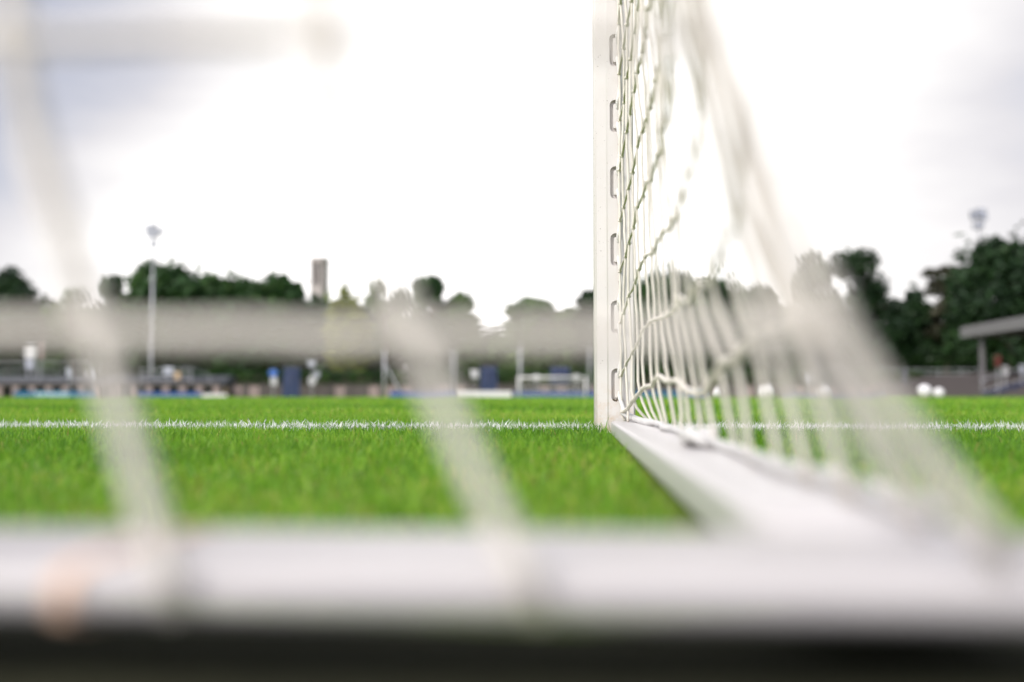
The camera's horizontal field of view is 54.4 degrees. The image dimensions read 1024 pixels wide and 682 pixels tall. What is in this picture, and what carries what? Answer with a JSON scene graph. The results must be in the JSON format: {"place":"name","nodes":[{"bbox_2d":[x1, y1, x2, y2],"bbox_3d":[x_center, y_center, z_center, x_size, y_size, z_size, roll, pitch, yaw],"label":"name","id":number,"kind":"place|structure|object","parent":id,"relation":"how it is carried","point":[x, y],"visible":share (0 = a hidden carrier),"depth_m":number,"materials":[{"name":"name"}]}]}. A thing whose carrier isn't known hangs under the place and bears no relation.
{"place":"outdoors","nodes":[
{"label":"outdoors","id":0,"kind":"place"},
{"bbox_2d":[310,257,328,302],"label":"bell tower","id":1,"kind":"structure","parent":0,"point":[319,276],"depth_m":567.70,"materials":[{"name":"stone"}]},
{"bbox_2d":[0,396,1023,630],"bbox_3d":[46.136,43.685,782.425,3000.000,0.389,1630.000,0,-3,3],"label":"pitch","id":2,"kind":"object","parent":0,"point":[688,518],"depth_m":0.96,"materials":[{"name":"plant"}]},
{"bbox_2d":[0,265,63,375],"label":"broadleaf tree","id":3,"kind":"object","parent":2,"relation":"on","point":[18,297],"visible":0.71,"depth_m":153.22,"materials":[{"name":"green plant"}]},
{"bbox_2d":[14,391,96,397],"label":"advertising board","id":4,"kind":"object","parent":2,"relation":"on","point":[35,394],"visible":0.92,"depth_m":110.97,"materials":[{"name":"white paint"}]},
{"bbox_2d":[25,288,91,375],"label":"broadleaf tree","id":5,"kind":"object","parent":2,"relation":"on","point":[60,311],"visible":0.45,"depth_m":153.63,"materials":[{"name":"green plant"}]},
{"bbox_2d":[67,367,71,390],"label":"sign","id":6,"kind":"object","parent":2,"relation":"on","point":[69,372],"visible":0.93,"depth_m":117.20,"materials":[{"name":"metal"}]},
{"bbox_2d":[79,273,139,375],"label":"broadleaf tree","id":7,"kind":"object","parent":2,"relation":"on","point":[110,289],"visible":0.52,"depth_m":153.58,"materials":[{"name":"green plant"}]},
{"bbox_2d":[0,376,235,396],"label":"standing terrace","id":8,"kind":"structure","parent":2,"relation":"on","point":[10,386],"depth_m":120.36,"materials":[{"name":"concrete"}]},
{"bbox_2d":[25,344,36,375],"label":"display board","id":9,"kind":"object","parent":8,"relation":"on","point":[30,350],"visible":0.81,"depth_m":124.73,"materials":[{"name":"white paint"}]},
{"bbox_2d":[39,343,43,375],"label":"banner","id":10,"kind":"object","parent":8,"relation":"on","point":[41,350],"visible":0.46,"depth_m":124.75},
{"bbox_2d":[0,361,92,380],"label":"railing","id":11,"kind":"object","parent":8,"relation":"on","point":[38,377],"visible":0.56,"depth_m":122.03,"materials":[{"name":"metal"}]},
{"bbox_2d":[140,368,191,382],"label":"railing","id":12,"kind":"object","parent":8,"relation":"on","point":[162,374],"visible":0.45,"depth_m":120.82,"materials":[{"name":"metal"}]},
{"bbox_2d":[181,365,222,393],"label":"handrail","id":13,"kind":"object","parent":8,"relation":"attached to","point":[203,372],"visible":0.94,"depth_m":119.28,"materials":[{"name":"metal"}]},
{"bbox_2d":[144,224,164,375],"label":"floodlight mast","id":14,"kind":"object","parent":2,"relation":"on","point":[150,233],"visible":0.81,"depth_m":133.77,"materials":[{"name":"metal"}]},
{"bbox_2d":[163,366,172,382],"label":"sign","id":15,"kind":"object","parent":2,"relation":"on","point":[168,370],"visible":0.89,"depth_m":119.56,"materials":[{"name":"metal"}]},
{"bbox_2d":[136,392,200,396],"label":"advertising board","id":16,"kind":"object","parent":2,"relation":"on","point":[169,394],"visible":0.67,"depth_m":111.24,"materials":[{"name":"white paint"}]},
{"bbox_2d":[117,251,220,375],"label":"broadleaf tree","id":17,"kind":"object","parent":2,"relation":"on","point":[175,289],"visible":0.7,"depth_m":151.72,"materials":[{"name":"green plant"}]},
{"bbox_2d":[174,372,180,391],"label":"sign","id":18,"kind":"object","parent":2,"relation":"on","point":[177,375],"visible":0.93,"depth_m":118.96,"materials":[{"name":"beige paint"}]},
{"bbox_2d":[202,394,226,396],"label":"advertising board","id":19,"kind":"object","parent":2,"relation":"on","point":[214,395],"visible":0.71,"depth_m":110.92,"materials":[{"name":"white paint"}]},
{"bbox_2d":[183,258,268,371],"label":"broadleaf tree","id":20,"kind":"object","parent":2,"relation":"on","point":[225,298],"visible":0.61,"depth_m":153.03,"materials":[{"name":"green plant"}]},
{"bbox_2d":[269,368,277,396],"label":"signpost","id":21,"kind":"object","parent":2,"relation":"on","point":[273,372],"visible":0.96,"depth_m":119.29,"materials":[{"name":"metal"}]},
{"bbox_2d":[242,266,316,371],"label":"broadleaf tree","id":22,"kind":"object","parent":2,"relation":"on","point":[280,299],"visible":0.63,"depth_m":154.63,"materials":[{"name":"green plant"}]},
{"bbox_2d":[282,365,299,396],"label":"fabric shelter","id":23,"kind":"object","parent":2,"relation":"on","point":[291,381],"visible":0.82,"depth_m":114.21,"materials":[{"name":"fabric"}]},
{"bbox_2d":[308,358,319,396],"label":"signpost","id":24,"kind":"object","parent":2,"relation":"on","point":[312,379],"visible":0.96,"depth_m":119.02,"materials":[{"name":"metal"}]},
{"bbox_2d":[323,276,377,371],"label":"bushy tree","id":25,"kind":"object","parent":2,"relation":"on","point":[350,311],"visible":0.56,"depth_m":141.06,"materials":[{"name":"green plant"}]},
{"bbox_2d":[363,279,407,370],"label":"broadleaf tree","id":26,"kind":"object","parent":2,"relation":"on","point":[380,311],"visible":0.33,"depth_m":150.93,"materials":[{"name":"green plant"}]},
{"bbox_2d":[383,348,401,396],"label":"net pole","id":27,"kind":"object","parent":2,"relation":"on","point":[385,366],"visible":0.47,"depth_m":112.40,"materials":[{"name":"metal"}]},
{"bbox_2d":[390,391,453,396],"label":"advertising board","id":28,"kind":"object","parent":2,"relation":"on","point":[406,394],"visible":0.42,"depth_m":110.66,"materials":[{"name":"white paint"}]},
{"bbox_2d":[405,272,457,370],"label":"broadleaf tree","id":29,"kind":"object","parent":2,"relation":"on","point":[428,292],"visible":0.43,"depth_m":150.88,"materials":[{"name":"green plant"}]},
{"bbox_2d":[449,347,450,387],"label":"net pole","id":30,"kind":"object","parent":2,"relation":"on","point":[450,367],"visible":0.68,"depth_m":112.04,"materials":[{"name":"metal"}]},
{"bbox_2d":[454,347,455,395],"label":"net pole","id":31,"kind":"object","parent":2,"relation":"on","point":[454,369],"visible":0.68,"depth_m":112.01,"materials":[{"name":"metal"}]},
{"bbox_2d":[429,290,489,374],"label":"broadleaf tree","id":32,"kind":"object","parent":2,"relation":"on","point":[460,307],"visible":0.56,"depth_m":151.83,"materials":[{"name":"green plant"}]},
{"bbox_2d":[470,368,478,390],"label":"signpost","id":33,"kind":"object","parent":2,"relation":"on","point":[474,373],"visible":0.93,"depth_m":117.89,"materials":[{"name":"metal"}]},
{"bbox_2d":[456,391,511,396],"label":"advertising board","id":34,"kind":"object","parent":2,"relation":"on","point":[484,393],"visible":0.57,"depth_m":110.17,"materials":[{"name":"white paint"}]},
{"bbox_2d":[480,364,496,390],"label":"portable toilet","id":35,"kind":"object","parent":2,"relation":"on","point":[488,378],"visible":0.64,"depth_m":115.91,"materials":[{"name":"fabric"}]},
{"bbox_2d":[0,0,1023,626],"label":"football goal","id":36,"kind":"object","parent":2,"relation":"on","point":[774,548],"visible":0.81,"depth_m":0.36,"materials":[{"name":"paint"}]},
{"bbox_2d":[0,0,1023,622],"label":"goal net","id":37,"kind":"object","parent":36,"relation":"hanging from","point":[704,36],"visible":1,"depth_m":0.34,"materials":[{"name":"white fabric"}]},
{"bbox_2d":[0,614,1023,681],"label":"worn soil","id":38,"kind":"structure","parent":2,"relation":"on","point":[47,648],"depth_m":0.41,"materials":[{"name":"soil"}]},
{"bbox_2d":[0,418,1023,432],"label":"goal line","id":39,"kind":"object","parent":2,"relation":"on","point":[328,424],"visible":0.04,"depth_m":2.54,"materials":[{"name":"white paint"}]},
{"bbox_2d":[3,290,1023,375],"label":"woodland","id":40,"kind":"object","parent":2,"relation":"on","point":[397,359],"visible":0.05,"depth_m":191.92,"materials":[{"name":"green plant"}]},
{"bbox_2d":[519,348,521,391],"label":"net pole","id":41,"kind":"object","parent":2,"relation":"on","point":[520,361],"visible":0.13,"depth_m":111.52,"materials":[{"name":"metal"}]},
{"bbox_2d":[487,295,558,374],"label":"broadleaf tree","id":42,"kind":"object","parent":2,"relation":"on","point":[528,309],"visible":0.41,"depth_m":147.94,"materials":[{"name":"green plant"}]},
{"bbox_2d":[533,373,539,391],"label":"signpost","id":43,"kind":"object","parent":2,"relation":"on","point":[535,379],"visible":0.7,"depth_m":113.45,"materials":[{"name":"metal"}]},
{"bbox_2d":[177,369,923,391],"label":"clipped hedge","id":44,"kind":"object","parent":2,"relation":"on","point":[408,377],"visible":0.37,"depth_m":123.78,"materials":[{"name":"green plant"}]},
{"bbox_2d":[518,376,586,396],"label":"football goal","id":45,"kind":"object","parent":2,"relation":"on","point":[519,377],"visible":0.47,"depth_m":106.79,"materials":[{"name":"white paint"}]},
{"bbox_2d":[520,378,584,396],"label":"goal net","id":46,"kind":"object","parent":45,"relation":"hanging from","point":[552,394],"visible":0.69,"depth_m":108.52,"materials":[{"name":"white fabric"}]},
{"bbox_2d":[514,391,593,396],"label":"advertising board","id":47,"kind":"object","parent":2,"relation":"on","point":[590,393],"visible":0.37,"depth_m":110.68,"materials":[{"name":"white paint"}]},
{"bbox_2d":[229,384,897,396],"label":"concrete wall","id":48,"kind":"structure","parent":2,"relation":"on","point":[333,390],"depth_m":120.67,"materials":[{"name":"grey concrete"}]},
{"bbox_2d":[541,308,587,374],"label":"broadleaf tree","id":49,"kind":"object","parent":2,"relation":"on","point":[564,356],"visible":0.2,"depth_m":149.73,"materials":[{"name":"green plant"}]},
{"bbox_2d":[573,373,579,390],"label":"signpost","id":50,"kind":"object","parent":2,"relation":"on","point":[576,379],"visible":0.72,"depth_m":113.18,"materials":[{"name":"metal"}]},
{"bbox_2d":[571,288,593,370],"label":"broadleaf tree","id":51,"kind":"object","parent":2,"relation":"on","point":[584,301],"visible":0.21,"depth_m":146.65,"materials":[{"name":"green plant"}]},
{"bbox_2d":[589,348,590,390],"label":"net pole","id":52,"kind":"object","parent":2,"relation":"on","point":[589,369],"visible":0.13,"depth_m":111.09,"materials":[{"name":"metal"}]},
{"bbox_2d":[635,259,700,374],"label":"broadleaf tree","id":53,"kind":"object","parent":2,"relation":"on","point":[670,365],"visible":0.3,"depth_m":147.22,"materials":[{"name":"green plant"}]},
{"bbox_2d":[635,391,703,396],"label":"advertising board","id":54,"kind":"object","parent":2,"relation":"on","point":[665,393],"visible":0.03,"depth_m":110.00,"materials":[{"name":"white paint"}]},
{"bbox_2d":[711,387,721,396],"bbox_3d":[3.971,1.003,19.274,0.220,0.220,0.220,39,39,23],"label":"football","id":55,"kind":"object","parent":2,"relation":"on","point":[716,392],"visible":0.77,"depth_m":19.19,"materials":[{"name":"white leather"}]},
{"bbox_2d":[677,262,756,371],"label":"broadleaf tree","id":56,"kind":"object","parent":2,"relation":"on","point":[729,303],"visible":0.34,"depth_m":146.11,"materials":[{"name":"green plant"}]},
{"bbox_2d":[736,282,788,370],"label":"broadleaf tree","id":57,"kind":"object","parent":2,"relation":"on","point":[773,310],"visible":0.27,"depth_m":146.32,"materials":[{"name":"green plant"}]},
{"bbox_2d":[759,385,773,396],"bbox_3d":[3.932,0.783,15.376,0.220,0.220,0.220,-8,3,26],"label":"football","id":58,"kind":"object","parent":2,"relation":"on","point":[771,389],"visible":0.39,"depth_m":15.30,"materials":[{"name":"white leather"}]},
{"bbox_2d":[772,252,840,370],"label":"broadleaf tree","id":59,"kind":"object","parent":2,"relation":"on","point":[791,362],"visible":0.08,"depth_m":145.49,"materials":[{"name":"green plant"}]},
{"bbox_2d":[820,384,831,397],"bbox_3d":[4.642,0.747,14.734,0.220,0.220,0.220,-1,-44,10],"label":"football","id":60,"kind":"object","parent":2,"relation":"on","point":[825,391],"visible":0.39,"depth_m":14.65,"materials":[{"name":"white leather"}]},
{"bbox_2d":[794,394,858,396],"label":"advertising board","id":61,"kind":"object","parent":2,"relation":"on","point":[807,395],"visible":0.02,"depth_m":110.07,"materials":[{"name":"white paint"}]},
{"bbox_2d":[825,244,922,370],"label":"broadleaf tree","id":62,"kind":"object","parent":2,"relation":"on","point":[873,334],"visible":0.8,"depth_m":142.60,"materials":[{"name":"green plant"}]},
{"bbox_2d":[878,282,953,375],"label":"broadleaf tree","id":63,"kind":"object","parent":2,"relation":"on","point":[914,306],"visible":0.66,"depth_m":144.80,"materials":[{"name":"green plant"}]},
{"bbox_2d":[917,384,932,397],"bbox_3d":[6.193,0.759,14.943,0.220,0.220,0.220,-18,25,-13],"label":"football","id":64,"kind":"object","parent":2,"relation":"on","point":[924,390],"visible":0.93,"depth_m":14.87,"materials":[{"name":"white leather"}]},
{"bbox_2d":[880,369,979,374],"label":"railing","id":65,"kind":"object","parent":2,"relation":"on","point":[933,369],"visible":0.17,"depth_m":130.89,"materials":[{"name":"metal"}]},
{"bbox_2d":[933,388,944,396],"bbox_3d":[8.578,1.045,20.003,0.220,0.220,0.220,4,-2,8],"label":"football","id":66,"kind":"object","parent":2,"relation":"on","point":[938,392],"visible":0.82,"depth_m":19.93,"materials":[{"name":"white leather"}]},
{"bbox_2d":[918,264,973,374],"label":"pine tree","id":67,"kind":"object","parent":2,"relation":"on","point":[936,287],"visible":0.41,"depth_m":144.89,"materials":[{"name":"green plant"}]},
{"bbox_2d":[892,316,1023,396],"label":"grandstand","id":68,"kind":"object","parent":2,"relation":"on","point":[982,383],"visible":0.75,"depth_m":91.34,"materials":[{"name":"concrete"}]},
{"bbox_2d":[901,369,906,384],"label":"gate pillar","id":69,"kind":"structure","parent":68,"relation":"on","point":[903,376],"depth_m":115.28,"materials":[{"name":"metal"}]},
{"bbox_2d":[970,208,987,239],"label":"floodlight mast","id":70,"kind":"object","parent":2,"relation":"on","point":[978,214],"visible":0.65,"depth_m":153.15,"materials":[{"name":"metal"}]},
{"bbox_2d":[935,220,1023,372],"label":"broadleaf tree","id":71,"kind":"object","parent":2,"relation":"on","point":[986,276],"visible":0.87,"depth_m":137.24,"materials":[{"name":"green plant"}]},
{"bbox_2d":[995,356,1000,391],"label":"notice board","id":72,"kind":"object","parent":2,"relation":"on","point":[997,361],"visible":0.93,"depth_m":80.81,"materials":[{"name":"red paint"}]},
{"bbox_2d":[1002,366,1007,387],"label":"sign","id":73,"kind":"object","parent":2,"relation":"on","point":[1004,371],"visible":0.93,"depth_m":81.22,"materials":[{"name":"metal"}]},
{"bbox_2d":[1020,365,1023,384],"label":"sign","id":74,"kind":"object","parent":2,"relation":"on","point":[1021,370],"visible":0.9,"depth_m":81.16,"materials":[{"name":"metal"}]},
{"bbox_2d":[0,0,1023,374],"label":"sky","id":75,"kind":"structure","parent":0,"point":[890,122],"materials":[{"name":"white"}]},
{"bbox_2d":[550,365,569,383],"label":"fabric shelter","id":76,"kind":"object","parent":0,"point":[559,370],"visible":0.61,"depth_m":121.51,"materials":[{"name":"fabric"}]}
]}

